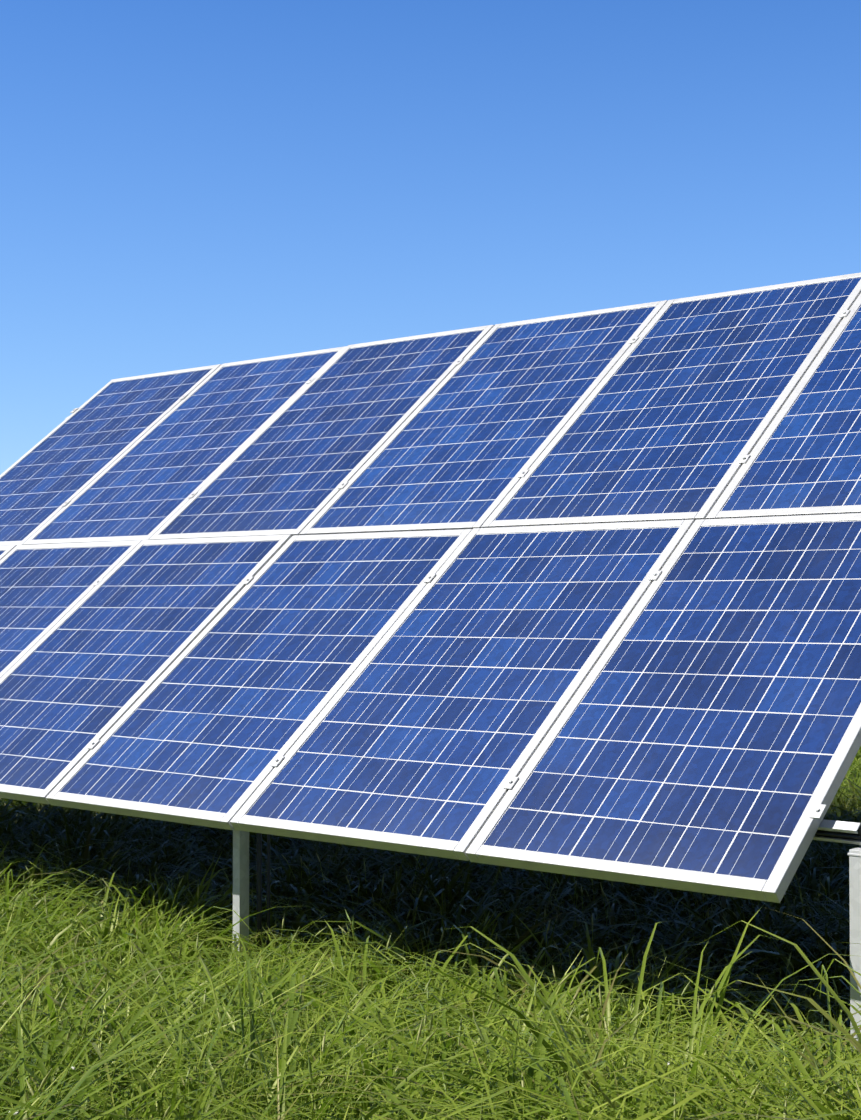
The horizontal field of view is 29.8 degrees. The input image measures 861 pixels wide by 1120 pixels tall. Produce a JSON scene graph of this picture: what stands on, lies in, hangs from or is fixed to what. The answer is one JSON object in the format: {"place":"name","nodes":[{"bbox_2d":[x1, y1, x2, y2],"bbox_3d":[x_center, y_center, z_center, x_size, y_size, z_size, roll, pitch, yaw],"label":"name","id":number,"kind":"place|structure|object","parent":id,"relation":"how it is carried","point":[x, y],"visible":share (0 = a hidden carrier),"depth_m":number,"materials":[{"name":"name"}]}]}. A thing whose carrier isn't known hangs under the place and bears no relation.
{"place":"outdoors","nodes":[
{"label":"outdoors","id":0,"kind":"place"},
{"bbox_2d":[0,0,860,474],"label":"sky","id":1,"kind":"structure","parent":0,"point":[185,184],"materials":[{"name":"blue"}]},
{"bbox_3d":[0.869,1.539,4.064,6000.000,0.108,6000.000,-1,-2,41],"label":"meadow ground","id":2,"kind":"structure","parent":0,"visible":0},
{"bbox_2d":[2,833,849,1117],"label":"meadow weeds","id":3,"kind":"object","parent":2,"relation":"on","point":[727,995],"visible":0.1,"depth_m":5.53,"materials":[{"name":"green plant"}]},
{"bbox_2d":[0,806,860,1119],"bbox_3d":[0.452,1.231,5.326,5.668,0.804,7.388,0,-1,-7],"label":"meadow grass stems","id":4,"kind":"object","parent":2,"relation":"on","point":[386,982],"visible":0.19,"depth_m":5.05,"materials":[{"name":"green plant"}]},
{"bbox_2d":[0,778,860,1119],"bbox_3d":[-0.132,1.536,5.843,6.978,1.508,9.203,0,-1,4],"label":"grass","id":5,"kind":"structure","parent":2,"relation":"on","point":[174,1096],"depth_m":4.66,"materials":[{"name":"green plant"}]},
{"bbox_2d":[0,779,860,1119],"bbox_3d":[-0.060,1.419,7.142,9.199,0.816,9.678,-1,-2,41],"label":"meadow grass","id":6,"kind":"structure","parent":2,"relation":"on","point":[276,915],"depth_m":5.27,"materials":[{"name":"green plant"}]},
{"bbox_2d":[0,847,860,1119],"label":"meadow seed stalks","id":7,"kind":"object","parent":2,"relation":"on","point":[343,1025],"visible":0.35,"depth_m":3.92,"materials":[{"name":"green plant"}]},
{"bbox_2d":[61,310,860,1070],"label":"solar panel mount","id":8,"kind":"object","parent":2,"relation":"on","point":[839,832],"visible":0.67,"depth_m":5.59,"materials":[{"name":"metal"}]},
{"bbox_2d":[0,545,15,559],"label":"solar panel","id":9,"kind":"object","parent":8,"relation":"attached to","point":[5,551],"visible":0.52,"depth_m":8.42,"materials":[{"name":"glass"}]},
{"bbox_2d":[0,540,141,677],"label":"solar panel","id":10,"kind":"object","parent":8,"relation":"attached to","point":[45,589],"visible":0.77,"depth_m":7.76,"materials":[{"name":"glass"}]},
{"bbox_2d":[0,364,220,545],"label":"solar panel","id":11,"kind":"object","parent":8,"relation":"attached to","point":[81,448],"visible":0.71,"depth_m":9.30,"materials":[{"name":"glass"}]},
{"bbox_2d":[0,535,291,803],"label":"solar panel","id":12,"kind":"object","parent":8,"relation":"attached to","point":[90,667],"visible":0.79,"depth_m":6.91,"materials":[{"name":"glass"}]},
{"bbox_2d":[23,346,346,544],"bbox_3d":[-1.277,-0.608,8.613,1.015,0.040,1.760,-1,37,41],"label":"solar panel","id":13,"kind":"object","parent":8,"relation":"attached to","point":[147,484],"visible":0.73,"depth_m":8.55,"materials":[{"name":"glass"}]},
{"bbox_2d":[46,529,471,829],"bbox_3d":[-0.632,0.400,6.257,1.015,0.041,1.650,-1,37,41],"label":"solar panel","id":14,"kind":"object","parent":8,"relation":"attached to","point":[215,721],"visible":0.92,"depth_m":6.17,"materials":[{"name":"glass"}]},
{"bbox_2d":[149,325,494,539],"bbox_3d":[-0.505,-0.626,7.944,1.015,0.042,1.760,-1,37,41],"label":"solar panel","id":15,"kind":"object","parent":8,"relation":"attached to","point":[298,460],"visible":0.77,"depth_m":7.88,"materials":[{"name":"glass"}]},
{"bbox_2d":[230,519,694,860],"bbox_3d":[0.141,0.381,5.593,1.015,0.040,1.650,-1,36,41],"label":"solar panel","id":16,"kind":"object","parent":8,"relation":"attached to","point":[428,729],"visible":0.96,"depth_m":5.50,"materials":[{"name":"glass"}]},
{"bbox_2d":[300,300,667,534],"bbox_3d":[0.269,-0.642,7.277,1.015,0.040,1.760,-1,37,41],"label":"solar panel","id":17,"kind":"object","parent":8,"relation":"attached to","point":[470,439],"visible":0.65,"depth_m":7.20,"materials":[{"name":"glass"}]},
{"bbox_2d":[466,513,860,902],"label":"solar panel","id":18,"kind":"object","parent":8,"relation":"attached to","point":[703,735],"visible":1,"depth_m":4.78,"materials":[{"name":"glass"}]},
{"bbox_2d":[481,273,860,527],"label":"solar panel","id":19,"kind":"object","parent":8,"relation":"attached to","point":[675,414],"visible":0.79,"depth_m":6.53,"materials":[{"name":"glass"}]},
{"bbox_2d":[706,293,860,518],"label":"solar panel","id":20,"kind":"object","parent":8,"relation":"attached to","point":[804,457],"visible":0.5,"depth_m":5.84,"materials":[{"name":"glass"}]},
{"bbox_2d":[835,746,860,806],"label":"meadow grass","id":21,"kind":"structure","parent":2,"relation":"on","point":[854,768],"depth_m":12.04,"materials":[{"name":"green plant"}]}
]}

